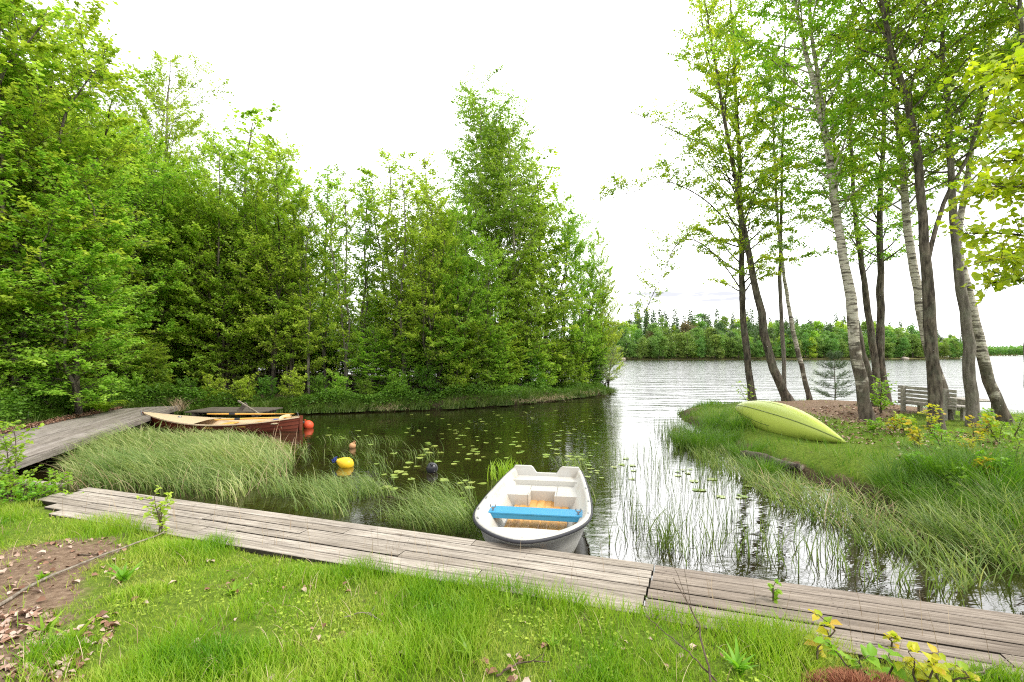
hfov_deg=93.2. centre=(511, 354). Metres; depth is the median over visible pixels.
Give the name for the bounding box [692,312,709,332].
broadleaf tree
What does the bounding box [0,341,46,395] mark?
alder tree
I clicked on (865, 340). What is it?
broadleaf tree
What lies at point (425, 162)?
slender alder
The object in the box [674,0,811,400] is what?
alder tree
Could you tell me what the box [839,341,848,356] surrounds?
broadleaf tree
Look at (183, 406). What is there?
dry sedge
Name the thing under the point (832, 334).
broadleaf tree
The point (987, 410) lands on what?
aspen shoot
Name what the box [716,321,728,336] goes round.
pine tree
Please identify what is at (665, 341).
broadleaf tree
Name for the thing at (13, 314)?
alder tree
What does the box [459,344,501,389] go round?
shrub
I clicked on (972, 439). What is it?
aspen shoot
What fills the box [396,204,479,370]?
alder tree
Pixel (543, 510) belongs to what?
rowing boat
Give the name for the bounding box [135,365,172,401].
shrub
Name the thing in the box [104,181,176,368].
alder tree
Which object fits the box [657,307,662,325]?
spruce tree
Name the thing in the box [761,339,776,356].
broadleaf tree
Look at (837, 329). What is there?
broadleaf tree
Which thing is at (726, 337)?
broadleaf tree
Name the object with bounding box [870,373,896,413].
shoot bush
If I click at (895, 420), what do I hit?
aspen shoot
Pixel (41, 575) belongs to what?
broadleaf weed
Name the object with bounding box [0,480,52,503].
sapling
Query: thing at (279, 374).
alder tree
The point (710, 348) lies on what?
broadleaf tree
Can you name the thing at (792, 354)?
broadleaf tree
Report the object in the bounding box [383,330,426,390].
alder tree
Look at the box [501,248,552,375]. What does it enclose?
alder tree
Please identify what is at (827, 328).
pine tree
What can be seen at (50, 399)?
shrub
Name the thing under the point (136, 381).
shrub
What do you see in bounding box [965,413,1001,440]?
aspen shoot
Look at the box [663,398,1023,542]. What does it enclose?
bank grass
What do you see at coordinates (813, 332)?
broadleaf tree
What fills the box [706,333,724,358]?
broadleaf tree
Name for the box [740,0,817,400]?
birch tree
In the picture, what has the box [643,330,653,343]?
pine tree
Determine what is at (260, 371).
alder tree
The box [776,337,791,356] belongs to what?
broadleaf tree
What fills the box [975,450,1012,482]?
aspen shoot
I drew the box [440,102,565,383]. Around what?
birch tree
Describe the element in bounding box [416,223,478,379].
alder tree
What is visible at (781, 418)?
canoe
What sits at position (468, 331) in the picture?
alder tree
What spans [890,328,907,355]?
broadleaf tree
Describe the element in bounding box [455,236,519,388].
alder tree
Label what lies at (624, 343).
broadleaf tree
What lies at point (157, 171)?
alder tree
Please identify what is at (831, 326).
pine tree
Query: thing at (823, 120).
birch tree
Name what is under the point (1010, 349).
distant forest
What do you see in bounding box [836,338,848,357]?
broadleaf tree
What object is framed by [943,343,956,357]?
broadleaf tree
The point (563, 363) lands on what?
alder tree
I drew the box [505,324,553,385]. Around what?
alder tree
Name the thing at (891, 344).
broadleaf tree
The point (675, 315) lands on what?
spruce tree
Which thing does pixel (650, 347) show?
broadleaf tree
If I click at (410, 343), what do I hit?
alder tree
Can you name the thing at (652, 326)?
broadleaf tree
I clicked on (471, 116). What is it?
birch tree
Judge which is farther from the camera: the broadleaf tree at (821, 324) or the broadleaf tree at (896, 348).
the broadleaf tree at (821, 324)
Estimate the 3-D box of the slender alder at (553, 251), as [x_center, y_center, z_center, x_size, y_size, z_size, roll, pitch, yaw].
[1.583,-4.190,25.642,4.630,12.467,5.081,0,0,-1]
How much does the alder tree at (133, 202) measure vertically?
10.892 m
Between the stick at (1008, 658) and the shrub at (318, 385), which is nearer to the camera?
the stick at (1008, 658)
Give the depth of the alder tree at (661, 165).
16.67 m
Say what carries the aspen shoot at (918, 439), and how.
on the ground at (58, 593)
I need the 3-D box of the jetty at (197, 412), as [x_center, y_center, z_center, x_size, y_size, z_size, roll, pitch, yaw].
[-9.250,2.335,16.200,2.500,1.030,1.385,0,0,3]
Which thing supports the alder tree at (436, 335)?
on the ground at (58, 593)
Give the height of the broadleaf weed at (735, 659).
0.148 m
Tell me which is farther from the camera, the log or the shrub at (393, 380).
the shrub at (393, 380)
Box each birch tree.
[418,63,563,384]
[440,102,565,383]
[446,107,597,387]
[691,0,910,420]
[726,37,815,399]
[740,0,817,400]
[791,54,896,406]
[821,0,1016,419]
[842,0,1023,427]
[881,0,1023,424]
[958,0,1023,386]
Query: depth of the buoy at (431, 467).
8.79 m
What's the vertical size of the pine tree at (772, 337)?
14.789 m
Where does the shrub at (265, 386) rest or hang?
on the ground at (58, 593)
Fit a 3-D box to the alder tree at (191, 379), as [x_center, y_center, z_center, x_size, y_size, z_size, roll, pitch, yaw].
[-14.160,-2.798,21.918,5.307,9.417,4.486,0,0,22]
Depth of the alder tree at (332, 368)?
23.06 m
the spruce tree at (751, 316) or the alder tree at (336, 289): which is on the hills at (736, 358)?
the spruce tree at (751, 316)
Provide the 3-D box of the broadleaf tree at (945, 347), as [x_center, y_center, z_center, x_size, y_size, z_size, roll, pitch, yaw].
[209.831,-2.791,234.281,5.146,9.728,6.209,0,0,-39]
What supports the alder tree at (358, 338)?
on the ground at (58, 593)
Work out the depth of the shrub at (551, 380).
24.09 m
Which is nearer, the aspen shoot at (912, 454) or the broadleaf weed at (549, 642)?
the broadleaf weed at (549, 642)
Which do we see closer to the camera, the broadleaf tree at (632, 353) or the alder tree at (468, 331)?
the alder tree at (468, 331)
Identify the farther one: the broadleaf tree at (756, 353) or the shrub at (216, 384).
the broadleaf tree at (756, 353)
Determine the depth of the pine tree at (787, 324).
232.90 m
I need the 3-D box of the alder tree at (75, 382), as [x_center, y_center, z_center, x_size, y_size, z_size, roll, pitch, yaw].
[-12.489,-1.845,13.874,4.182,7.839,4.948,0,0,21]
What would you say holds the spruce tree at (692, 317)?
on the hills at (736, 358)
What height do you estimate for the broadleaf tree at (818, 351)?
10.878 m
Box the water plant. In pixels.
[487,456,525,480]
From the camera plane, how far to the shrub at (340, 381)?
18.82 m
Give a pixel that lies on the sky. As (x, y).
(350, 80)
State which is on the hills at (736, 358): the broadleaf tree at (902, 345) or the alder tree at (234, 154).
the broadleaf tree at (902, 345)
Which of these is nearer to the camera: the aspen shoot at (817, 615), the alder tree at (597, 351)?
the aspen shoot at (817, 615)
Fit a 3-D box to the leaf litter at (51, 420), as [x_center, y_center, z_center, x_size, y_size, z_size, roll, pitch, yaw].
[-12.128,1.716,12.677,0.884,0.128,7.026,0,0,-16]
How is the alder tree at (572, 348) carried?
on the ground at (58, 593)
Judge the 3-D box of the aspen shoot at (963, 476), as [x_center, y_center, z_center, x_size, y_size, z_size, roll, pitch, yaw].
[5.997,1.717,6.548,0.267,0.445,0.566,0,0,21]
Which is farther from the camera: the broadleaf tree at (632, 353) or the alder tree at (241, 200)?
the broadleaf tree at (632, 353)
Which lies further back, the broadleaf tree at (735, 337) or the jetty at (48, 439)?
the broadleaf tree at (735, 337)
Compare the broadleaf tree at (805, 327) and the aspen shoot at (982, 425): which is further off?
the broadleaf tree at (805, 327)
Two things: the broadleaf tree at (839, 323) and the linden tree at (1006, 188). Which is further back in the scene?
the broadleaf tree at (839, 323)
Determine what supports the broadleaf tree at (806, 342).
on the hills at (736, 358)
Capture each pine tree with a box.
[618,331,628,345]
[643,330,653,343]
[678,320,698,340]
[697,312,713,328]
[708,327,722,342]
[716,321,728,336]
[725,331,739,348]
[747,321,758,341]
[767,327,778,346]
[776,321,796,352]
[777,329,792,356]
[821,323,833,332]
[821,326,831,334]
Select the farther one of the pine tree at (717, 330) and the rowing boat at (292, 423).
the pine tree at (717, 330)
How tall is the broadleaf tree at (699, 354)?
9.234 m
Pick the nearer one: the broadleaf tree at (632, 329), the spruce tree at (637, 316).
the broadleaf tree at (632, 329)
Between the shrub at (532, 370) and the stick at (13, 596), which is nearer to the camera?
the stick at (13, 596)
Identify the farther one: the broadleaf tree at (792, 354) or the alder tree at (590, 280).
the broadleaf tree at (792, 354)
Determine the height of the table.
0.536 m
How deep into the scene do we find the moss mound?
2.55 m
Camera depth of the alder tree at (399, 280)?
25.11 m
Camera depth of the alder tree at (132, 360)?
17.38 m
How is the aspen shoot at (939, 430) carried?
on the ground at (58, 593)
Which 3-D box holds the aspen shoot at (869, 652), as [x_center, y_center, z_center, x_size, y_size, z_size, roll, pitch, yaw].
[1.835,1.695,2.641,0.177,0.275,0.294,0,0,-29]
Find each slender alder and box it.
[200,100,311,383]
[279,198,333,392]
[298,163,352,388]
[314,163,377,388]
[331,169,393,386]
[350,148,421,384]
[370,163,427,387]
[382,149,462,387]
[504,145,585,386]
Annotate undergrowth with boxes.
[0,372,606,426]
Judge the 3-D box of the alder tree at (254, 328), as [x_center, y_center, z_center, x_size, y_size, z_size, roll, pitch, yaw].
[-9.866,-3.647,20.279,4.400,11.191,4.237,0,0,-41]
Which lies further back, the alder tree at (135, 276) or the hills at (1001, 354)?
the hills at (1001, 354)
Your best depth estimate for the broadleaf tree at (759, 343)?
213.26 m
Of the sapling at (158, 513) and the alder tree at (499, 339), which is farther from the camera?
the alder tree at (499, 339)
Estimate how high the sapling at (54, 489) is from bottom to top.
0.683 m
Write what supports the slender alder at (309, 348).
on the ground at (58, 593)
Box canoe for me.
[735,400,846,442]
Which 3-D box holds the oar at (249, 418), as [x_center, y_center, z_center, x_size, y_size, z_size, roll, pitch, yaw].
[-7.336,1.808,13.725,2.157,0.062,0.150,-2,0,-1]
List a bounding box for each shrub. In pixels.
[0,370,10,404]
[0,381,35,411]
[26,378,69,412]
[58,382,88,413]
[85,383,119,409]
[112,367,147,400]
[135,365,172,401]
[170,375,198,399]
[199,371,233,402]
[229,371,258,401]
[253,375,281,400]
[276,367,307,399]
[307,372,331,398]
[325,369,351,398]
[356,378,374,400]
[384,368,411,396]
[413,365,439,395]
[438,354,472,394]
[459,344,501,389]
[491,344,523,391]
[512,350,545,386]
[535,358,560,385]
[551,350,582,386]
[569,347,594,383]
[581,351,603,383]
[590,342,625,386]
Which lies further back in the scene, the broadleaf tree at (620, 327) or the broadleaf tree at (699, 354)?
the broadleaf tree at (620, 327)
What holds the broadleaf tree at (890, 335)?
on the hills at (736, 358)
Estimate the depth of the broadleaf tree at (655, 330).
217.53 m
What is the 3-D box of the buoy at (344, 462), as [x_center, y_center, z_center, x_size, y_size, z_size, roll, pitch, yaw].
[-3.256,2.073,9.305,0.431,0.260,0.260,22,0,-8]
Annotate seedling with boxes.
[767,579,782,603]
[883,630,901,648]
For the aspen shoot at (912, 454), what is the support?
on the ground at (58, 593)
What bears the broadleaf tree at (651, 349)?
on the hills at (736, 358)
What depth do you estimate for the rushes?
5.55 m
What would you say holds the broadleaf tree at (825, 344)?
on the hills at (736, 358)
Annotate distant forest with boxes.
[987,345,1022,355]
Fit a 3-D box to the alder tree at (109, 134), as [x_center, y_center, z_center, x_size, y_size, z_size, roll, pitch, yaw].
[-15.778,-3.746,18.215,6.196,11.453,5.237,0,0,4]
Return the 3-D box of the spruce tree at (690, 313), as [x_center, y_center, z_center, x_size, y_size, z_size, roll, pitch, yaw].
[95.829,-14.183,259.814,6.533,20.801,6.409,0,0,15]
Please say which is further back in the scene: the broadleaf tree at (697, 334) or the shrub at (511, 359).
the broadleaf tree at (697, 334)
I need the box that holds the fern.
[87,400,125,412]
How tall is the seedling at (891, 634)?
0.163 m
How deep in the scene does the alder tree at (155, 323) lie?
19.89 m
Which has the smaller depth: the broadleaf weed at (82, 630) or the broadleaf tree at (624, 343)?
the broadleaf weed at (82, 630)
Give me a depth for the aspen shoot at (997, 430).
8.72 m
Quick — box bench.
[898,385,965,420]
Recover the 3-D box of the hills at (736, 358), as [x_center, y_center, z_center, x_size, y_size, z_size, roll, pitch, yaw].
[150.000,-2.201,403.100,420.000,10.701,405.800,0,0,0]
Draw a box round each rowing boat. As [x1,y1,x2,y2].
[141,411,302,431]
[472,465,592,552]
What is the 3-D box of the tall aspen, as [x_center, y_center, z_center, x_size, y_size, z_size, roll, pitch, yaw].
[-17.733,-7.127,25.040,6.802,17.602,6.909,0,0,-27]
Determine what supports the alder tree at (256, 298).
on the ground at (58, 593)
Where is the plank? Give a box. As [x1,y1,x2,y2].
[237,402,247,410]
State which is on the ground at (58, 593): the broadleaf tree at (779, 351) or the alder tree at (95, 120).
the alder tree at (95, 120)
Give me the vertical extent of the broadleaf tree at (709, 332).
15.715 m
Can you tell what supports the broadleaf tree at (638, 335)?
on the hills at (736, 358)
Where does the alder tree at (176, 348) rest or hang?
on the ground at (58, 593)
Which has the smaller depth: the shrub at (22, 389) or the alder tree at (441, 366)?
the shrub at (22, 389)
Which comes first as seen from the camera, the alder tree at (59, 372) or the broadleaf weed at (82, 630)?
the broadleaf weed at (82, 630)
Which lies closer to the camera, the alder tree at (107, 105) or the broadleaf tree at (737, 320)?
the alder tree at (107, 105)
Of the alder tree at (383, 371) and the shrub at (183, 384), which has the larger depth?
the alder tree at (383, 371)
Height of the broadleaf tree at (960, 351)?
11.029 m
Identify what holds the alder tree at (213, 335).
on the ground at (58, 593)
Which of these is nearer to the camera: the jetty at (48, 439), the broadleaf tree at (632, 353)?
the jetty at (48, 439)
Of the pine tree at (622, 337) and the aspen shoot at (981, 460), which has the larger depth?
the pine tree at (622, 337)
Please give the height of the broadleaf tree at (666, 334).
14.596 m
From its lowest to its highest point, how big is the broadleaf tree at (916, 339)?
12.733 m
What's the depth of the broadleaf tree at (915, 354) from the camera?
230.10 m
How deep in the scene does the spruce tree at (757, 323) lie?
249.32 m
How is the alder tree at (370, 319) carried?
on the ground at (58, 593)
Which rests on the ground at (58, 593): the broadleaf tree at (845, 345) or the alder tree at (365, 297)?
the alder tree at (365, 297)
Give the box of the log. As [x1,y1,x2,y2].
[740,450,803,470]
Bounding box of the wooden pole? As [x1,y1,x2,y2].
[238,400,260,415]
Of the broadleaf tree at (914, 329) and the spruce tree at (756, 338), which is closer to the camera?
the spruce tree at (756, 338)
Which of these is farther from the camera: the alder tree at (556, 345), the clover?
the alder tree at (556, 345)
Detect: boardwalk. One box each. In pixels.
[36,487,653,614]
[643,565,1023,681]
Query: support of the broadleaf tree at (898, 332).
on the hills at (736, 358)
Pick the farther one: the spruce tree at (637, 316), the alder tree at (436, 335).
the spruce tree at (637, 316)
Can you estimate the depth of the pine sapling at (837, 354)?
16.43 m
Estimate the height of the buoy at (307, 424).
0.330 m
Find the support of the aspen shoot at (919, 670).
on the ground at (58, 593)
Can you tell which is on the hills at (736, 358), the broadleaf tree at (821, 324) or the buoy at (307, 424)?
the broadleaf tree at (821, 324)
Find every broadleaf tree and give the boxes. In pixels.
[610,337,625,358]
[613,323,628,352]
[620,336,632,358]
[622,320,630,333]
[624,327,631,351]
[626,338,639,358]
[627,324,644,344]
[630,329,643,352]
[631,316,645,334]
[634,344,643,358]
[635,336,649,358]
[645,320,662,336]
[645,338,654,355]
[646,341,654,357]
[648,328,665,357]
[649,331,669,358]
[653,337,672,358]
[657,316,672,332]
[659,327,673,356]
[665,343,677,357]
[667,342,677,358]
[673,333,687,357]
[675,330,697,358]
[689,327,707,356]
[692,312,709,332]
[692,339,705,358]
[698,337,707,356]
[704,327,718,357]
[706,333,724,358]
[707,338,716,357]
[713,315,730,332]
[713,334,728,358]
[722,335,735,357]
[725,337,739,358]
[730,327,741,344]
[730,330,741,357]
[731,336,742,358]
[733,316,747,327]
[750,342,760,357]
[754,340,764,356]
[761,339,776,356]
[767,321,775,332]
[770,321,786,340]
[772,342,780,356]
[776,333,791,357]
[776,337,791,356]
[787,344,795,358]
[791,321,821,356]
[792,339,804,356]
[799,332,815,357]
[803,336,817,357]
[806,330,822,357]
[812,320,826,334]
[812,336,823,357]
[818,334,831,357]
[825,338,840,356]
[825,340,835,354]
[827,331,838,348]
[830,326,842,340]
[832,320,847,333]
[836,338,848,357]
[838,330,848,356]
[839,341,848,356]
[847,335,869,355]
[860,321,875,334]
[885,328,897,356]
[885,337,895,355]
[885,344,893,357]
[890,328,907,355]
[893,328,904,350]
[893,336,912,356]
[893,345,899,356]
[896,337,911,357]
[904,324,919,350]
[906,332,920,357]
[907,339,923,357]
[908,336,920,355]
[939,339,951,356]
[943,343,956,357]
[948,337,962,357]
[948,339,961,356]
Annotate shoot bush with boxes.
[731,381,756,400]
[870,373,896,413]
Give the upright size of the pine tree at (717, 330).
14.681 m
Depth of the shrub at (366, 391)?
18.77 m
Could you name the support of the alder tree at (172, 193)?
on the ground at (58, 593)
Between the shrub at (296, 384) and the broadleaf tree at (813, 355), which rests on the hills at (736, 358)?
the broadleaf tree at (813, 355)
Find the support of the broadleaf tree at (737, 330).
on the hills at (736, 358)
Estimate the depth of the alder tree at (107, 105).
24.10 m
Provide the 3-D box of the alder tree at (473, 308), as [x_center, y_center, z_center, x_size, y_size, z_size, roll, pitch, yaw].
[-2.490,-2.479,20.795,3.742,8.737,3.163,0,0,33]
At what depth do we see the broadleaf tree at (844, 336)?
227.57 m
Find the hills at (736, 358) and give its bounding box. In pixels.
[492,342,961,359]
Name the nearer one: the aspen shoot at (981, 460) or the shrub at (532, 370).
the aspen shoot at (981, 460)
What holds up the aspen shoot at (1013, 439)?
on the ground at (58, 593)
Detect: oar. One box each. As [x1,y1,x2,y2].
[207,413,294,414]
[214,417,289,419]
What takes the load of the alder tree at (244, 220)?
on the ground at (58, 593)
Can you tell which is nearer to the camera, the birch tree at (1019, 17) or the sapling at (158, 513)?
the sapling at (158, 513)
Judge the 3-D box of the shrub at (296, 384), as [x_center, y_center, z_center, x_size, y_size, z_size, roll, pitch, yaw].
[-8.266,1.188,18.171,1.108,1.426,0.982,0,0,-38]
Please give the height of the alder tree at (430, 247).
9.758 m
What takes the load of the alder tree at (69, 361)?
on the ground at (58, 593)
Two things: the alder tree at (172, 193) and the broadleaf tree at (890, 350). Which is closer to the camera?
the alder tree at (172, 193)
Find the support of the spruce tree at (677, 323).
on the hills at (736, 358)
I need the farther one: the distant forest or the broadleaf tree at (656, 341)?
the distant forest
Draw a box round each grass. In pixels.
[0,377,618,432]
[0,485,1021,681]
[0,497,1023,681]
[37,420,595,535]
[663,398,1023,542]
[667,422,1023,593]
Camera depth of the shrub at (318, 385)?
18.73 m
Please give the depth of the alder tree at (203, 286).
19.82 m
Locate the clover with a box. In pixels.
[0,512,846,681]
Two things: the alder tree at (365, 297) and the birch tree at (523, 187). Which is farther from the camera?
the alder tree at (365, 297)
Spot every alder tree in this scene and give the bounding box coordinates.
[0,0,125,371]
[0,0,157,400]
[0,0,160,403]
[0,116,161,368]
[0,147,164,415]
[0,304,72,398]
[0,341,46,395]
[2,86,176,377]
[5,116,137,361]
[27,345,80,398]
[38,106,99,325]
[46,340,89,398]
[59,101,128,161]
[63,346,112,396]
[78,104,152,371]
[80,336,135,392]
[81,112,204,381]
[103,344,166,395]
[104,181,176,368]
[109,133,211,379]
[113,289,193,386]
[126,185,216,389]
[127,337,176,391]
[135,147,190,239]
[140,185,238,388]
[141,158,240,390]
[145,330,194,388]
[152,153,218,372]
[159,304,208,390]
[165,117,286,394]
[180,277,280,395]
[182,327,247,389]
[187,214,267,376]
[206,195,293,391]
[216,132,330,392]
[216,184,267,378]
[216,312,267,387]
[220,185,281,223]
[225,280,301,385]
[239,223,322,386]
[252,161,327,393]
[260,291,317,386]
[288,328,336,383]
[294,300,337,379]
[295,234,328,372]
[300,328,342,379]
[315,257,360,317]
[315,296,343,372]
[326,341,350,387]
[327,309,361,375]
[333,321,374,386]
[336,308,377,375]
[338,323,395,393]
[353,275,377,320]
[356,310,387,351]
[359,315,385,375]
[368,342,398,386]
[369,296,406,377]
[372,229,444,381]
[377,323,416,381]
[382,173,472,390]
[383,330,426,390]
[385,290,440,383]
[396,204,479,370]
[411,318,464,391]
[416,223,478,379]
[416,292,471,374]
[418,201,501,379]
[434,289,489,382]
[434,316,493,388]
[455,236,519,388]
[468,306,518,383]
[474,330,515,390]
[482,318,533,384]
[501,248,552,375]
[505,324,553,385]
[537,181,593,383]
[539,325,574,372]
[541,335,574,386]
[555,211,613,379]
[558,335,587,385]
[577,324,611,381]
[579,229,616,369]
[591,273,625,384]
[593,0,826,400]
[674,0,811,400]
[789,0,1023,429]
[806,0,963,402]
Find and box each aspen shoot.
[804,609,841,662]
[813,636,880,680]
[864,417,884,431]
[874,643,906,680]
[885,411,905,430]
[893,413,916,434]
[894,641,951,681]
[902,419,923,448]
[906,451,932,471]
[917,403,945,433]
[920,658,980,681]
[923,423,964,450]
[936,435,967,458]
[936,465,969,489]
[954,431,985,457]
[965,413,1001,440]
[971,456,1001,481]
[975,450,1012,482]
[977,407,999,431]
[984,417,1012,443]
[996,415,1023,437]
[998,428,1023,461]
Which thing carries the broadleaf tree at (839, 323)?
on the hills at (736, 358)
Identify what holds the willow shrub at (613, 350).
on the ground at (58, 593)
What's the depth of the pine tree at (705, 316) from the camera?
272.49 m
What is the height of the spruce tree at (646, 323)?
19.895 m
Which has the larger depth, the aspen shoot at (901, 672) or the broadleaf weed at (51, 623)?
the broadleaf weed at (51, 623)
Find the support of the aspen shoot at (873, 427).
on the ground at (58, 593)
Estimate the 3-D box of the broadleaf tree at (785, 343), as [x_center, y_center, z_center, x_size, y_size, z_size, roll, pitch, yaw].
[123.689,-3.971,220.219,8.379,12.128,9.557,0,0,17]
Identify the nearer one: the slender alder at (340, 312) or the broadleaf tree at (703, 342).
the slender alder at (340, 312)
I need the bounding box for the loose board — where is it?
[15,479,65,487]
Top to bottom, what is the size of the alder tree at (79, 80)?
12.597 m
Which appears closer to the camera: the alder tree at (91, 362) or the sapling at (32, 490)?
the sapling at (32, 490)
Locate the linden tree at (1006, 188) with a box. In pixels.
[936,33,1023,306]
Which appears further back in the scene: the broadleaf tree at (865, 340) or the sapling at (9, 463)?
the broadleaf tree at (865, 340)
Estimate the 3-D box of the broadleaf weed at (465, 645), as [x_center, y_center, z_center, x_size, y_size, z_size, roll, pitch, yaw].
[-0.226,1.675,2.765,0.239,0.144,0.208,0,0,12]
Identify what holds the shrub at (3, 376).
on the ground at (58, 593)
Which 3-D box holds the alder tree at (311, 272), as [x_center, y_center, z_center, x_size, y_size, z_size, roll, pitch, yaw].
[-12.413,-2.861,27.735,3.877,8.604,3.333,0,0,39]
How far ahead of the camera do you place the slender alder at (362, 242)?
21.42 m
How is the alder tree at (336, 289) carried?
on the ground at (58, 593)
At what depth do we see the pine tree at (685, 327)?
228.95 m
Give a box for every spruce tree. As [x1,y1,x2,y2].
[631,304,641,334]
[642,311,649,335]
[644,307,649,338]
[650,308,654,324]
[652,312,656,324]
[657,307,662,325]
[672,309,677,341]
[674,317,679,341]
[687,309,692,330]
[690,315,695,341]
[713,308,720,327]
[748,308,754,329]
[754,318,758,336]
[754,327,759,352]
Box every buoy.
[303,419,313,428]
[332,456,353,467]
[349,441,355,447]
[426,462,437,472]
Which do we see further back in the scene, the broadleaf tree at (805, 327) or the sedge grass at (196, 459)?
the broadleaf tree at (805, 327)
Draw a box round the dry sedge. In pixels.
[168,391,598,411]
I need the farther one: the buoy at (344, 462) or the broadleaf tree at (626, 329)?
the broadleaf tree at (626, 329)
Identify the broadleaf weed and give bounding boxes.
[17,609,71,634]
[34,570,51,579]
[50,614,96,639]
[103,559,144,580]
[220,580,243,595]
[452,630,494,660]
[499,590,522,609]
[543,632,563,645]
[716,635,758,675]
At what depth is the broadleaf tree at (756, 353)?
212.77 m
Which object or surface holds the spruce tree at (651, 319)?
on the hills at (736, 358)
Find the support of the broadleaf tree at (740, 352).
on the hills at (736, 358)
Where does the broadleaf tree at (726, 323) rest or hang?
on the hills at (736, 358)
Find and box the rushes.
[604,410,975,606]
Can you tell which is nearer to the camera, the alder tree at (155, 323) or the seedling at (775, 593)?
the seedling at (775, 593)
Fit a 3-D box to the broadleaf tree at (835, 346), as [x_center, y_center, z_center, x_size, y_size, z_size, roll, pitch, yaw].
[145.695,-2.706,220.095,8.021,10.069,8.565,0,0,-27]
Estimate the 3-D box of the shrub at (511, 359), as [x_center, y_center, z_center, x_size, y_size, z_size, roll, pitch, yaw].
[-0.313,0.805,22.454,1.970,2.535,1.745,0,0,-33]
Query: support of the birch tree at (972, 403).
on the ground at (58, 593)
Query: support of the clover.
on the ground at (58, 593)
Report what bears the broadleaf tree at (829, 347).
on the hills at (736, 358)
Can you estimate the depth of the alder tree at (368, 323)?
26.66 m
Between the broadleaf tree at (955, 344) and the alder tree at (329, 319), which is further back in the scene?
the broadleaf tree at (955, 344)
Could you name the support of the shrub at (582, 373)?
on the ground at (58, 593)
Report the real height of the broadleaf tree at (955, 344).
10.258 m
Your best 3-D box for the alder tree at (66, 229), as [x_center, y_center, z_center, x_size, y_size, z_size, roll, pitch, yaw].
[-16.591,-3.357,17.569,5.247,10.533,5.449,0,0,-22]
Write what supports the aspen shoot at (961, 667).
on the ground at (58, 593)
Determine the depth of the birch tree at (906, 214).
11.84 m
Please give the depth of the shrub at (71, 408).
14.01 m
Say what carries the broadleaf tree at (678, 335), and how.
on the hills at (736, 358)
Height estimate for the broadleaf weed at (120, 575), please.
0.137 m
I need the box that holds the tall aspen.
[102,50,233,215]
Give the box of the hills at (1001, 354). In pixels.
[989,353,1017,355]
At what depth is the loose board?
6.45 m
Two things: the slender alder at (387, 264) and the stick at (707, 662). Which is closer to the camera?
the stick at (707, 662)
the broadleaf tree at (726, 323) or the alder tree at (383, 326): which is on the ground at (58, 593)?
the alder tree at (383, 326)
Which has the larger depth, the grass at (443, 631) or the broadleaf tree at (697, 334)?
the broadleaf tree at (697, 334)
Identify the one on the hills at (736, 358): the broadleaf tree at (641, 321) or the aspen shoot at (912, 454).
the broadleaf tree at (641, 321)
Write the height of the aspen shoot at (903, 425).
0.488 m
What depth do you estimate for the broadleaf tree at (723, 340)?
212.76 m
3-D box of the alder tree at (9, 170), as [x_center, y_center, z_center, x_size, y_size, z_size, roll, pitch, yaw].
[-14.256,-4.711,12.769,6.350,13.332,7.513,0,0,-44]
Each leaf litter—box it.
[0,406,127,433]
[0,537,723,681]
[808,403,1016,459]
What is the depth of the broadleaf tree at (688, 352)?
210.82 m
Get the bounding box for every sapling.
[0,420,44,503]
[0,465,74,505]
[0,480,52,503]
[136,485,176,533]
[809,350,855,399]
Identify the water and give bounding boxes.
[0,355,1023,614]
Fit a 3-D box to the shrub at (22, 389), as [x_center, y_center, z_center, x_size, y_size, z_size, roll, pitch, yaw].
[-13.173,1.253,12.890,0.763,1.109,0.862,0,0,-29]
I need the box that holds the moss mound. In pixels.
[797,665,909,681]
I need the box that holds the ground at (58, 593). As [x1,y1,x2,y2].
[0,367,1023,681]
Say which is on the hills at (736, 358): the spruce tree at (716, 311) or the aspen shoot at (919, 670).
the spruce tree at (716, 311)
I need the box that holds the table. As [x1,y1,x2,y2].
[950,397,995,419]
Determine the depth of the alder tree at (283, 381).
22.22 m
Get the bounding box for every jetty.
[0,405,179,488]
[185,407,282,416]
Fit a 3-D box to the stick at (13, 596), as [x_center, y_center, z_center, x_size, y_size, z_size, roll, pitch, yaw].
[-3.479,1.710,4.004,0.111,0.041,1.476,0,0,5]
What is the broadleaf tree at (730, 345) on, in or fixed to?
on the hills at (736, 358)
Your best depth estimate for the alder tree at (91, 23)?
13.25 m
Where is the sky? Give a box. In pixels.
[0,0,1023,349]
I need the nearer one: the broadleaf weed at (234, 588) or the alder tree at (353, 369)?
the broadleaf weed at (234, 588)
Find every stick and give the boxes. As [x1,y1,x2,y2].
[0,530,167,606]
[77,552,105,555]
[344,606,380,620]
[496,647,548,676]
[643,603,716,681]
[665,550,711,681]
[974,655,1012,673]
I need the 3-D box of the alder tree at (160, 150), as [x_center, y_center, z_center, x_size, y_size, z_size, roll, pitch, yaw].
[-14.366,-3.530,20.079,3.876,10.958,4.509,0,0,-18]
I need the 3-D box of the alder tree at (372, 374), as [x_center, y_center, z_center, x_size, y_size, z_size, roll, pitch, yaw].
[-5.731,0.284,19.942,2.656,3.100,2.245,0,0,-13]
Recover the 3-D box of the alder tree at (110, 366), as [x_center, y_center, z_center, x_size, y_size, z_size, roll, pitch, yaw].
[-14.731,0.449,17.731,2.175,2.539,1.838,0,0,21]
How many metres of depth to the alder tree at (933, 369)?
10.52 m
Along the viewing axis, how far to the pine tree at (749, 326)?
232.74 m
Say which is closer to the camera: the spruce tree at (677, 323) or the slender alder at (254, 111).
the slender alder at (254, 111)
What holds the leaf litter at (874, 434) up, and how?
on the ground at (58, 593)
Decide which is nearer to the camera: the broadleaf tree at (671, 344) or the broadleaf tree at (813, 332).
the broadleaf tree at (671, 344)

